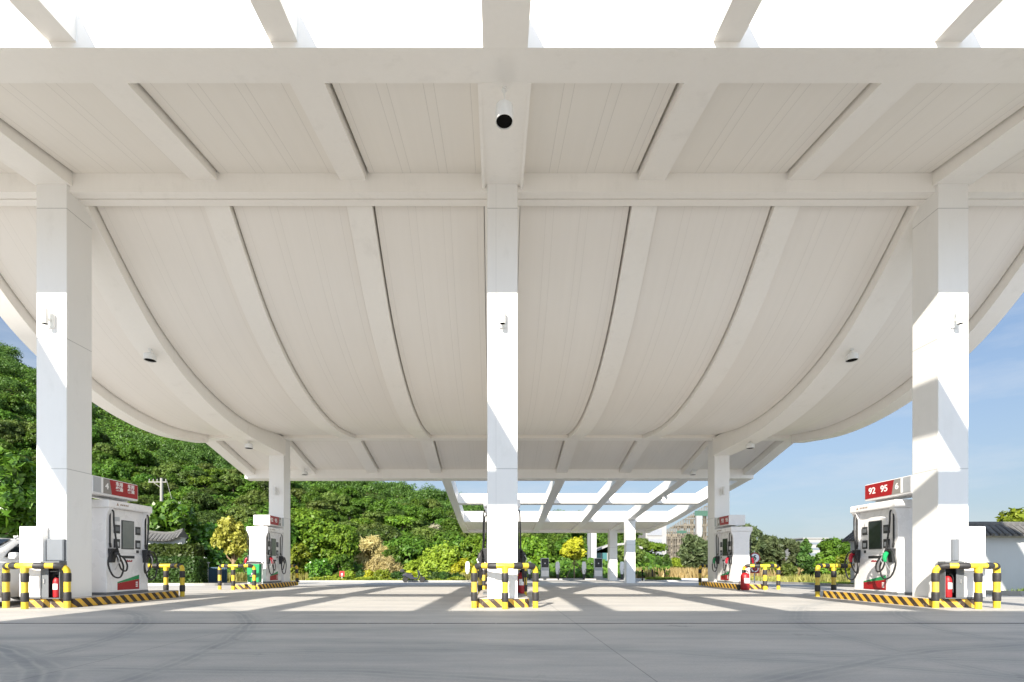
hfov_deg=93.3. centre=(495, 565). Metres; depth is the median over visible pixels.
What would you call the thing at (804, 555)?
tree
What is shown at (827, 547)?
leafy tree
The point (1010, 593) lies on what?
kerb
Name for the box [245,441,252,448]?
pendant lamp
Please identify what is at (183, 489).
hillside tree
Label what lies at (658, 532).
window
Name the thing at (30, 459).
hillside tree
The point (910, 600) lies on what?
pump island
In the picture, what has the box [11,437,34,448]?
hillside tree
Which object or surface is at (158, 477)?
hillside tree
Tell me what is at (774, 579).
verge grass
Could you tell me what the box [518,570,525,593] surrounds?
fire extinguisher
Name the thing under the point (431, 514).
hillside tree
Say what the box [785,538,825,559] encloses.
white hall
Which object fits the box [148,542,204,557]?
hedge
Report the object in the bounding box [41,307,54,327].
wall lamp
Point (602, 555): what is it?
glass pavilion
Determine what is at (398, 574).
clipped shrub
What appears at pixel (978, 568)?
guard rail
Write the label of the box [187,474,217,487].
hillside tree
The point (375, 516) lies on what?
hillside tree
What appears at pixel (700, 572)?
guard rail
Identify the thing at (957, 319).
wall lamp
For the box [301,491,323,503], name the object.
hillside tree
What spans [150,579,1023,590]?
verge grass
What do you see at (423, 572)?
clipped shrub
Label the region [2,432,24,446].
hillside tree
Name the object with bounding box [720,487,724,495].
wall lamp
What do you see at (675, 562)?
leafy tree
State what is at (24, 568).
guard rail
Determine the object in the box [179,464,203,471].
hillside tree
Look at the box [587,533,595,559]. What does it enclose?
white pylon
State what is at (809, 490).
sky
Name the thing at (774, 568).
wild shrub
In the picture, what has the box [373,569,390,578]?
clipped shrub
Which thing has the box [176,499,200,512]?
hillside tree
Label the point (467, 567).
charging post
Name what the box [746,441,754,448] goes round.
pendant lamp
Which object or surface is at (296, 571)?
guard rail
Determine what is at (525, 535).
hillside tree
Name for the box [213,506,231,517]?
hillside tree
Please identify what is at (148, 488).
hillside tree
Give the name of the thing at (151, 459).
hillside tree
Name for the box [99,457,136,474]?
hillside tree
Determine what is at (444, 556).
lime bush
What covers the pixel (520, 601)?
pump island
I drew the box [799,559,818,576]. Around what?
wild shrub
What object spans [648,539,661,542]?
window
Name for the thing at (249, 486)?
hillside tree
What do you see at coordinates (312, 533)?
leafy tree
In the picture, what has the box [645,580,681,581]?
kerbed grass bed
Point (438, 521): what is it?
hillside tree
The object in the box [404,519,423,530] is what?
hillside tree
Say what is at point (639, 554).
hillside tree
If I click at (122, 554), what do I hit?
fuel pump
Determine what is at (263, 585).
pump island
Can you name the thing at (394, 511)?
hillside tree
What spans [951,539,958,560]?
switch box
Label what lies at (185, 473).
hillside tree
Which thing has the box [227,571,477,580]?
meadow grass
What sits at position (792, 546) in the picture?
casuarina tree
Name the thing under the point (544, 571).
charging cabinet
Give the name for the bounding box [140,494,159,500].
hillside tree
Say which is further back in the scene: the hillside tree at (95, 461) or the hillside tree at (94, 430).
the hillside tree at (94, 430)
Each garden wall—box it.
[13,522,188,543]
[841,522,1023,590]
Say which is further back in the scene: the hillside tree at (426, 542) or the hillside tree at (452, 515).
the hillside tree at (452, 515)
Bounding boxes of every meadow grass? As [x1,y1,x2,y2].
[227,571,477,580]
[618,566,828,577]
[789,573,849,582]
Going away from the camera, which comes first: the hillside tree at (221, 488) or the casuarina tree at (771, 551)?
the casuarina tree at (771, 551)
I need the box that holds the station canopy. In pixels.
[0,0,1023,597]
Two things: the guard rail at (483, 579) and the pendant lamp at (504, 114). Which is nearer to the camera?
the pendant lamp at (504, 114)
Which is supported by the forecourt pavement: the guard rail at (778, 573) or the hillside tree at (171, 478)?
the guard rail at (778, 573)
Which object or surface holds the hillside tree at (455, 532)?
on the hillside
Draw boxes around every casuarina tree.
[675,534,707,568]
[736,523,766,563]
[757,534,784,567]
[774,537,800,566]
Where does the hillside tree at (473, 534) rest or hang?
on the hillside
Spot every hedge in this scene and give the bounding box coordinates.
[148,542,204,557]
[148,556,208,582]
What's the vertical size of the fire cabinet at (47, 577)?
0.800 m
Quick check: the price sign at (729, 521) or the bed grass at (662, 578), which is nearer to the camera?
the price sign at (729, 521)
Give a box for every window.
[647,529,661,535]
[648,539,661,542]
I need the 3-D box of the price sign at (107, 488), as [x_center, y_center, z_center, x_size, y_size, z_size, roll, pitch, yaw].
[-9.660,-1.875,11.870,0.699,0.450,1.420,0,0,0]
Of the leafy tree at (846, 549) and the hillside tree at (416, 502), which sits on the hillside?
the hillside tree at (416, 502)
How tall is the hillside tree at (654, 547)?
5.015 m
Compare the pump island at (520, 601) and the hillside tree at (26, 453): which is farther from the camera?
the hillside tree at (26, 453)
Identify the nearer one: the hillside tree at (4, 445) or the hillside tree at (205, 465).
the hillside tree at (4, 445)
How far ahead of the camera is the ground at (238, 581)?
38.96 m
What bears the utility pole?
on the hillside
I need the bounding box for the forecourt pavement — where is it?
[0,580,1023,681]
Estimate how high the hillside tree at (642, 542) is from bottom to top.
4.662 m
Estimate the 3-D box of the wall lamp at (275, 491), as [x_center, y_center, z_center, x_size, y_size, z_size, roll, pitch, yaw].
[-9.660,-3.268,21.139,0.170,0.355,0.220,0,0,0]
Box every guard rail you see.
[1,562,71,608]
[148,563,184,596]
[218,564,255,589]
[290,564,298,584]
[471,562,538,608]
[478,569,526,595]
[482,570,519,589]
[698,564,707,584]
[742,564,780,589]
[815,563,854,596]
[931,562,1000,608]
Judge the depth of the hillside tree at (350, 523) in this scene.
85.05 m
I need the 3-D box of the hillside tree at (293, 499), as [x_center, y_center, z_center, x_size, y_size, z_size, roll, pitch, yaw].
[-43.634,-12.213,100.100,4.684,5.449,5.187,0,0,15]
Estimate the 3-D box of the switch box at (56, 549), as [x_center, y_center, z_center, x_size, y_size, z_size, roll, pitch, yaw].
[-9.518,-0.345,10.460,0.365,0.470,0.076,0,0,0]
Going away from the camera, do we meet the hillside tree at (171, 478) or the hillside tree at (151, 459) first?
the hillside tree at (171, 478)
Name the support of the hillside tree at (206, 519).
on the hillside
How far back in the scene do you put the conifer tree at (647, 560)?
65.84 m
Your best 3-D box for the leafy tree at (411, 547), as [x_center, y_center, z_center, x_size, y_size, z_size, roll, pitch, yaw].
[-10.740,-1.188,58.398,6.346,5.267,5.375,0,0,37]
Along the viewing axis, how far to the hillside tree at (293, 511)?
86.94 m
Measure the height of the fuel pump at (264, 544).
2.285 m
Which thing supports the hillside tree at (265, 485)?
on the hillside
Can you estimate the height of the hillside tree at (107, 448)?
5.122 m
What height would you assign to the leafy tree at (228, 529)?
4.398 m
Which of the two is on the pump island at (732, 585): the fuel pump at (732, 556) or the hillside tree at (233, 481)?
the fuel pump at (732, 556)
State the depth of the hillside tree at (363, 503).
104.46 m
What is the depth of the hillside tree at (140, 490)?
89.41 m
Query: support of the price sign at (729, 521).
attached to the fuel pump at (732, 556)
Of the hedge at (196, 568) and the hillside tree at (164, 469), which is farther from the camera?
the hillside tree at (164, 469)
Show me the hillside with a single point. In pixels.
(18, 392)
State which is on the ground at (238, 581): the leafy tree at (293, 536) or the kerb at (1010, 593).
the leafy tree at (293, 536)
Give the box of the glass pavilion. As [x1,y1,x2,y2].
[585,543,642,563]
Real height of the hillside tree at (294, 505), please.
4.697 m
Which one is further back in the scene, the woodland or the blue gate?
the woodland
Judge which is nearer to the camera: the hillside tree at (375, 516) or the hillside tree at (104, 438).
the hillside tree at (375, 516)
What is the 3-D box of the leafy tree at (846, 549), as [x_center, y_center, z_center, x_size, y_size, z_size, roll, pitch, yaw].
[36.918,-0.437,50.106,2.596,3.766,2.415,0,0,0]
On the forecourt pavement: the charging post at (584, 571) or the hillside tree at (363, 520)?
the charging post at (584, 571)
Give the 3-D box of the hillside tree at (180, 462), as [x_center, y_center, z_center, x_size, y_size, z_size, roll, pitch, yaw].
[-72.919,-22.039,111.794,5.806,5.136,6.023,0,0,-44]
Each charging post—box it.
[465,562,469,573]
[527,562,531,579]
[555,562,560,579]
[582,562,586,579]
[620,562,623,579]
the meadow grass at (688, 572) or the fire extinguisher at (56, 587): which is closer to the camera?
the fire extinguisher at (56, 587)
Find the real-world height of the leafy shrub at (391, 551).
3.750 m
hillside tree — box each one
[0,393,25,410]
[0,409,22,421]
[0,414,28,421]
[0,418,31,431]
[0,421,26,440]
[0,438,18,450]
[0,441,13,449]
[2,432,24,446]
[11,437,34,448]
[14,450,34,459]
[20,455,36,461]
[23,428,36,445]
[26,422,36,430]
[92,427,102,446]
[92,430,111,448]
[92,443,118,457]
[92,450,115,462]
[92,458,104,468]
[92,461,130,478]
[98,465,130,479]
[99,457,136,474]
[112,478,146,495]
[114,443,135,461]
[119,445,149,465]
[127,496,151,504]
[131,473,159,483]
[136,451,155,465]
[136,466,154,474]
[140,472,165,481]
[140,481,167,495]
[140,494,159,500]
[151,462,182,477]
[151,480,178,499]
[163,491,186,500]
[165,472,188,485]
[166,458,194,466]
[168,484,199,493]
[175,468,218,487]
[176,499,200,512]
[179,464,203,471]
[181,490,214,509]
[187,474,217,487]
[192,509,223,518]
[196,462,216,469]
[197,487,217,495]
[197,514,219,524]
[200,493,221,509]
[203,468,225,476]
[206,482,231,495]
[208,497,226,509]
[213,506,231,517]
[219,473,245,492]
[226,506,257,523]
[228,469,243,475]
[235,481,264,492]
[235,493,268,506]
[240,475,250,482]
[245,489,268,496]
[248,504,265,513]
[255,500,268,509]
[257,481,268,491]
[290,481,296,488]
[290,488,306,503]
[290,495,299,502]
[290,501,305,510]
[290,506,324,520]
[292,481,300,488]
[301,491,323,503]
[305,500,342,511]
[308,486,327,493]
[320,509,338,523]
[321,491,350,506]
[332,485,361,505]
[333,515,349,522]
[335,521,359,527]
[338,505,363,519]
[349,496,375,511]
[350,517,374,524]
[356,522,392,531]
[357,523,402,542]
[361,511,387,524]
[366,493,386,502]
[368,499,398,512]
[381,508,407,522]
[384,514,419,530]
[397,504,409,510]
[400,505,427,519]
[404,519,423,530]
[406,534,430,558]
[409,497,426,507]
[411,525,445,540]
[416,506,446,523]
[424,498,443,508]
[430,531,464,542]
[434,518,457,525]
[440,517,462,535]
[445,510,452,517]
[446,530,462,536]
[448,511,456,519]
[468,533,485,536]
[519,533,536,538]
[529,541,556,556]
[534,533,569,544]
[551,537,587,560]
[571,533,586,539]
[596,533,623,552]
[617,544,645,561]
[635,538,649,549]
[643,541,667,554]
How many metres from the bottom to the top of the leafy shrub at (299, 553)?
3.553 m
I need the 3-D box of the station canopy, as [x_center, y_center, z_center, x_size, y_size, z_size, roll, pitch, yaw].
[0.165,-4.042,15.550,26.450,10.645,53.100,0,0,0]
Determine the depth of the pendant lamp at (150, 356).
13.43 m
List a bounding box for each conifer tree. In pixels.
[642,557,650,565]
[652,556,662,566]
[662,553,672,567]
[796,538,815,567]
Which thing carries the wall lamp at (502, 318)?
attached to the station canopy
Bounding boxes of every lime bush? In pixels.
[403,558,421,571]
[417,540,460,572]
[450,558,473,573]
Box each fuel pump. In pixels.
[92,499,157,594]
[243,527,286,582]
[477,499,526,594]
[712,527,755,582]
[844,499,911,594]
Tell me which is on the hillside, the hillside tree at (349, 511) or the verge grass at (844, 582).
the hillside tree at (349, 511)
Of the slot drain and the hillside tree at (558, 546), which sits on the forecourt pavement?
the slot drain
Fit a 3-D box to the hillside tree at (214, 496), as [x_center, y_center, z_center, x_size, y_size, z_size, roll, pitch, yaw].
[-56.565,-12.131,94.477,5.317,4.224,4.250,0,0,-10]
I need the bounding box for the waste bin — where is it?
[246,561,263,583]
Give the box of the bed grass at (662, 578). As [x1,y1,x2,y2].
[645,577,680,580]
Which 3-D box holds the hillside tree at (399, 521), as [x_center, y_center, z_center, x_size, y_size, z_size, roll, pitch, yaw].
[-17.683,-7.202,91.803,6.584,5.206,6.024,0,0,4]
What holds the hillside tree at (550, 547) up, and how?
on the hillside
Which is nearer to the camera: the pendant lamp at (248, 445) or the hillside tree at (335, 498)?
the pendant lamp at (248, 445)
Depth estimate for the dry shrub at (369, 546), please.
52.10 m
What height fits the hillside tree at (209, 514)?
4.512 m
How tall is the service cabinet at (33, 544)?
1.545 m
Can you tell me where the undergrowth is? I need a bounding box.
[0,355,670,577]
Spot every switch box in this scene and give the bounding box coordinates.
[47,539,65,560]
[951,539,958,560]
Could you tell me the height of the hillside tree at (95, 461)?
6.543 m
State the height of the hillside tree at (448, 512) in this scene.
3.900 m
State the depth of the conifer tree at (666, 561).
63.68 m
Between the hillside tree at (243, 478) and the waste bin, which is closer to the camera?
the waste bin
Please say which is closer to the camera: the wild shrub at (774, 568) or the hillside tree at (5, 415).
the wild shrub at (774, 568)
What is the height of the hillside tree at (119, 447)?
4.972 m
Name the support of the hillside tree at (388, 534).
on the hillside
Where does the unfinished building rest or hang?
on the ground at (238, 581)
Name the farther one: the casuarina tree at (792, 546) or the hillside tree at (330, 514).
the hillside tree at (330, 514)
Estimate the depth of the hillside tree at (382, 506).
99.41 m
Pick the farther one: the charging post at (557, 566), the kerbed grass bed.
the charging post at (557, 566)
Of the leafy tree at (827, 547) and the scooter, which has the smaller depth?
the scooter
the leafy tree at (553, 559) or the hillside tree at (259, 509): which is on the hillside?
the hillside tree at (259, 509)
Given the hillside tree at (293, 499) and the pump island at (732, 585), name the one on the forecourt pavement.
the pump island at (732, 585)
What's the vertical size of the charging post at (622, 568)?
1.660 m
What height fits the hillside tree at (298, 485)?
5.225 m
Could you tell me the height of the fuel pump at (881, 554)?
2.285 m
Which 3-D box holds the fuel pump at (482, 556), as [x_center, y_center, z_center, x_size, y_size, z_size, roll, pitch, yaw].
[0.140,-0.443,12.240,1.220,2.285,1.698,0,0,0]
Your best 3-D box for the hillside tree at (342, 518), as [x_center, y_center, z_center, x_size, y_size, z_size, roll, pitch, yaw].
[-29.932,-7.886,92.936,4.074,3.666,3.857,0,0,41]
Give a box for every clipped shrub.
[342,570,355,578]
[356,569,365,577]
[363,569,372,576]
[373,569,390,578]
[390,570,404,578]
[406,570,416,576]
[416,569,431,577]
[426,570,438,578]
[438,571,452,579]
[452,572,464,577]
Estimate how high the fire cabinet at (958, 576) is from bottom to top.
0.800 m
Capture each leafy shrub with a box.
[290,543,312,575]
[304,557,335,577]
[330,554,354,573]
[381,544,403,568]
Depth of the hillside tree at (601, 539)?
70.85 m
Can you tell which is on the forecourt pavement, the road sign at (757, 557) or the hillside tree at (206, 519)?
the road sign at (757, 557)
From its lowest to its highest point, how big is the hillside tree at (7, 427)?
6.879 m
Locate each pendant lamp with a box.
[143,349,156,362]
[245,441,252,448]
[495,86,512,129]
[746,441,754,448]
[845,349,858,362]
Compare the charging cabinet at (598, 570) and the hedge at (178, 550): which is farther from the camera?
the charging cabinet at (598, 570)
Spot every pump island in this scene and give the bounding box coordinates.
[29,590,178,607]
[235,581,296,588]
[477,590,528,607]
[702,581,767,588]
[823,590,973,607]
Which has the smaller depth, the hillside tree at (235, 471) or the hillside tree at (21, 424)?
the hillside tree at (21, 424)
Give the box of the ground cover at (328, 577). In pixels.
[305,575,465,579]
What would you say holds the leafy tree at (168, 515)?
on the ground at (238, 581)
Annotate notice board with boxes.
[339,571,344,576]
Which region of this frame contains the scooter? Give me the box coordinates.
[400,566,424,581]
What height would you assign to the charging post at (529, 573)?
1.660 m
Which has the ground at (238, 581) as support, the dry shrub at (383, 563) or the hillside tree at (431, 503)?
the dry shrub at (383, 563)
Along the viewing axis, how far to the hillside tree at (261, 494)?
99.62 m
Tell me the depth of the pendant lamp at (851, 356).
13.44 m
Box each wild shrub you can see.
[760,561,776,572]
[780,562,798,576]
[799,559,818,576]
[812,556,840,575]
[835,553,849,575]
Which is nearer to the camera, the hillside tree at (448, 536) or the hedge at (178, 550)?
the hedge at (178, 550)
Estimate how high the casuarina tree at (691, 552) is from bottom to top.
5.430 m
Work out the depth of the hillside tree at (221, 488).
102.30 m
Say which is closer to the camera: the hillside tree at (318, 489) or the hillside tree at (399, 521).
the hillside tree at (399, 521)
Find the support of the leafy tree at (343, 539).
on the ground at (238, 581)
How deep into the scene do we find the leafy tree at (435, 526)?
74.57 m
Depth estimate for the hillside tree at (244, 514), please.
81.06 m
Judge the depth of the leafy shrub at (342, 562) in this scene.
42.55 m
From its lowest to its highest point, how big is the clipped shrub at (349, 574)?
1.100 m
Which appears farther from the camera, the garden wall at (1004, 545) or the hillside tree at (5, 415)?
the hillside tree at (5, 415)
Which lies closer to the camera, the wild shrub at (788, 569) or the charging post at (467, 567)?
the charging post at (467, 567)
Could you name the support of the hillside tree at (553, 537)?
on the hillside
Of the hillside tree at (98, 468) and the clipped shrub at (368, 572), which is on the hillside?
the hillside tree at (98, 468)
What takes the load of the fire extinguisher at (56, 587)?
in the fire cabinet at (47, 577)
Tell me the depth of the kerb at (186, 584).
37.84 m
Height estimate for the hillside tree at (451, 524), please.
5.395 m
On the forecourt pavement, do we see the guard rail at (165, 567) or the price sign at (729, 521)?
the guard rail at (165, 567)
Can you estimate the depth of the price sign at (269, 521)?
19.96 m
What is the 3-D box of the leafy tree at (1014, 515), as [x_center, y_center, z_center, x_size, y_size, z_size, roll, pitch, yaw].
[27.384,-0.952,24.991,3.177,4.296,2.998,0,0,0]
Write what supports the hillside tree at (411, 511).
on the hillside
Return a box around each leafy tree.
[0,446,36,537]
[143,497,204,543]
[190,521,228,566]
[210,515,247,582]
[229,508,302,568]
[290,509,335,562]
[320,523,361,560]
[382,535,427,560]
[429,535,464,557]
[430,523,440,528]
[459,534,485,564]
[519,534,551,564]
[547,533,571,562]
[559,536,585,577]
[671,557,686,567]
[813,537,850,559]
[839,544,849,556]
[994,507,1023,521]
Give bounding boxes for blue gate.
[209,567,226,582]
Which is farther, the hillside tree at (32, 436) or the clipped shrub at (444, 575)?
the hillside tree at (32, 436)
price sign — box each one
[92,475,137,501]
[254,515,283,527]
[714,515,744,527]
[865,475,911,501]
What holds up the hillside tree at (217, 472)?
on the hillside
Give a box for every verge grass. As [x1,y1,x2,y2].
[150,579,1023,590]
[705,575,812,581]
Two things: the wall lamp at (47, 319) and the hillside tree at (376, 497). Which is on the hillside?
the hillside tree at (376, 497)
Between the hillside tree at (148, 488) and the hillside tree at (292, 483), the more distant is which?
the hillside tree at (292, 483)
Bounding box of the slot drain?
[0,623,1023,623]
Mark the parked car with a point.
(9, 550)
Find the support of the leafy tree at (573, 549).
on the ground at (238, 581)
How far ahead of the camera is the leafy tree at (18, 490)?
24.39 m
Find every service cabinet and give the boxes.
[20,526,47,597]
[956,526,984,597]
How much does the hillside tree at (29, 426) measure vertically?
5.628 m
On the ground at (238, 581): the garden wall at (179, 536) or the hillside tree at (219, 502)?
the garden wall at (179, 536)
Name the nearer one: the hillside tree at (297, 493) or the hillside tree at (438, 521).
the hillside tree at (438, 521)
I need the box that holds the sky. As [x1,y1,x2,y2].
[0,292,1023,539]
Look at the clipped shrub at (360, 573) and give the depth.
39.45 m
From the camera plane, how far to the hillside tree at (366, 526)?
76.81 m
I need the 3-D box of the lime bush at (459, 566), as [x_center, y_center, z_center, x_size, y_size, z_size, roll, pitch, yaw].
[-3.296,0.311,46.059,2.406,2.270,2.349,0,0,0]
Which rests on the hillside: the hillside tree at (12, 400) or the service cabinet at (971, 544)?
the hillside tree at (12, 400)
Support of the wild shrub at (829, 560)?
on the ground at (238, 581)
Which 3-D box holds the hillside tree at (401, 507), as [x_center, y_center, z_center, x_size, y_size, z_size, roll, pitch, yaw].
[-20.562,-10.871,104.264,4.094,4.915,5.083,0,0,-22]
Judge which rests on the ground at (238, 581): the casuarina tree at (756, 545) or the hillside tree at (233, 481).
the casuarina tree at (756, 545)
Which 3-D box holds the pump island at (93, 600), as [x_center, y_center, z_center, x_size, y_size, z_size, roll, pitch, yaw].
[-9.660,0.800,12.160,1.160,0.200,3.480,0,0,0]
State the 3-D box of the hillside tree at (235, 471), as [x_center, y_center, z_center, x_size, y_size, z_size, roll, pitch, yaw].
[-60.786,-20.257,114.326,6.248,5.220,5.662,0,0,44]
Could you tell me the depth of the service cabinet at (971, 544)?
10.35 m
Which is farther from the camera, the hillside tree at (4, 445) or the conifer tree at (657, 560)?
the hillside tree at (4, 445)
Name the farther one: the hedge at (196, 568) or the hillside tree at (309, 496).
the hillside tree at (309, 496)
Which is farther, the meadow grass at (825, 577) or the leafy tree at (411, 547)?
the leafy tree at (411, 547)
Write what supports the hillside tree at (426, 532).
on the hillside
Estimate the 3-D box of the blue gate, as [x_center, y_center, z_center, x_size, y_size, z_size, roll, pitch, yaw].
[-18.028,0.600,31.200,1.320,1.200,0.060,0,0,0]
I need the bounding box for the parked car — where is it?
[0,536,19,599]
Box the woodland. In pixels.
[0,340,635,538]
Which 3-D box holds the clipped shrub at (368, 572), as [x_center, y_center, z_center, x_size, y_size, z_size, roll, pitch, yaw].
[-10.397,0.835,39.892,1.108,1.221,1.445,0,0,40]
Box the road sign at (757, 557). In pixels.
[750,551,759,582]
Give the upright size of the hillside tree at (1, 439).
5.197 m
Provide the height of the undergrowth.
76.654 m
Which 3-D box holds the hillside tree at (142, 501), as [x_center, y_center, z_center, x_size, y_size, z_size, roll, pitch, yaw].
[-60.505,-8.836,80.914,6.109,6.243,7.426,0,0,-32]
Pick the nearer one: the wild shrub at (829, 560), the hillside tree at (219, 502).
the wild shrub at (829, 560)
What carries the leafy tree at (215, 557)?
on the ground at (238, 581)
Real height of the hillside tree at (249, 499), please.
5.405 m
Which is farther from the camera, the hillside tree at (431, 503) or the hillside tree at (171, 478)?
the hillside tree at (431, 503)
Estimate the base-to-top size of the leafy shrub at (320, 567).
2.181 m
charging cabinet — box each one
[539,558,549,579]
[593,558,603,579]
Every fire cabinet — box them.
[41,561,66,598]
[938,561,963,598]
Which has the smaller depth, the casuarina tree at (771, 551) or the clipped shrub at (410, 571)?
the clipped shrub at (410, 571)
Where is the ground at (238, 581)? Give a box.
[227,581,246,582]
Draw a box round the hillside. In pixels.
[0,366,706,577]
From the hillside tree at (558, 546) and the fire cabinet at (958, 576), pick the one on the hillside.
the hillside tree at (558, 546)
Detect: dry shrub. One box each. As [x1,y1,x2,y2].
[353,534,387,565]
[362,554,402,572]
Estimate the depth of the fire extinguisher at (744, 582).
17.68 m
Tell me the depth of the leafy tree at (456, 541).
59.24 m
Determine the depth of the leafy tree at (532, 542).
60.68 m
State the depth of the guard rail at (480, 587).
14.07 m
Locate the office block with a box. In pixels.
[638,526,665,554]
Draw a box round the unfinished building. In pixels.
[666,505,707,567]
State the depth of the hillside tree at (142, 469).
104.62 m
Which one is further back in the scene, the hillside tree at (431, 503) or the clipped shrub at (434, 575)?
the hillside tree at (431, 503)
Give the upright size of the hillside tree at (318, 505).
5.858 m
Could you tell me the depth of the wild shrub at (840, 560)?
40.12 m
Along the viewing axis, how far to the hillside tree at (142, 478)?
96.19 m
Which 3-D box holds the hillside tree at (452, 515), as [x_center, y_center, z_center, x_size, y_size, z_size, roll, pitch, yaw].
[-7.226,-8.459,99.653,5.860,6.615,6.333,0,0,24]
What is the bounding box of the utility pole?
[149,478,171,500]
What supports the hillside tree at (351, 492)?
on the hillside
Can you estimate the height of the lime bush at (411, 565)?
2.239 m
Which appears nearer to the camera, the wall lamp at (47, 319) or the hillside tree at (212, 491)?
the wall lamp at (47, 319)
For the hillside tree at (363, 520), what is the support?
on the hillside
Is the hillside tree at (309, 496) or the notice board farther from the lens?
the hillside tree at (309, 496)
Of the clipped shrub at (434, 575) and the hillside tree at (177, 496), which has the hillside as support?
the hillside tree at (177, 496)
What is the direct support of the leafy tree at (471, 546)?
on the ground at (238, 581)
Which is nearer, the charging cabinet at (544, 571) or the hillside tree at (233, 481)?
the charging cabinet at (544, 571)
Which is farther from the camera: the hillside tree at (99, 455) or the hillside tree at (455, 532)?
the hillside tree at (99, 455)
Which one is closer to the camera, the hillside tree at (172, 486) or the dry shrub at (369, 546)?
the dry shrub at (369, 546)
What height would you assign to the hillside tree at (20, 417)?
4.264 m
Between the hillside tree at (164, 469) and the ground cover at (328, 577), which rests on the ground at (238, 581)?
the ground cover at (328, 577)
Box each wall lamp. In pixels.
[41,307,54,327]
[273,487,277,495]
[499,307,505,327]
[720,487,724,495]
[950,307,964,327]
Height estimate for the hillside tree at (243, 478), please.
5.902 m
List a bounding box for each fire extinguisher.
[53,575,58,596]
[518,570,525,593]
[737,567,749,589]
[946,573,953,596]
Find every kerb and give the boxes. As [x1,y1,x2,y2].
[148,578,707,585]
[750,580,1023,595]
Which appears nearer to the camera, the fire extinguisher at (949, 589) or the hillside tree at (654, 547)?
the fire extinguisher at (949, 589)
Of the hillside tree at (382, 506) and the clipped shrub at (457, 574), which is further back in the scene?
the hillside tree at (382, 506)
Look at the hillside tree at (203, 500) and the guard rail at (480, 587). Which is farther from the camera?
the hillside tree at (203, 500)
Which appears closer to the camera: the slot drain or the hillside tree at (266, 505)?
the slot drain
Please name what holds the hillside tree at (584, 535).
on the hillside
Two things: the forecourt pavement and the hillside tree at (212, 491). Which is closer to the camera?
the forecourt pavement
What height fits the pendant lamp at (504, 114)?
0.680 m
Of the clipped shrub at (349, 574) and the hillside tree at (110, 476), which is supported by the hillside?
the hillside tree at (110, 476)
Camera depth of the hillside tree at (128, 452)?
110.15 m
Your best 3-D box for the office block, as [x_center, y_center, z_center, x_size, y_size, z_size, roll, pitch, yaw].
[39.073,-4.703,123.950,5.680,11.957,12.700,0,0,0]
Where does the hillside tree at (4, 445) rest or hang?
on the hillside

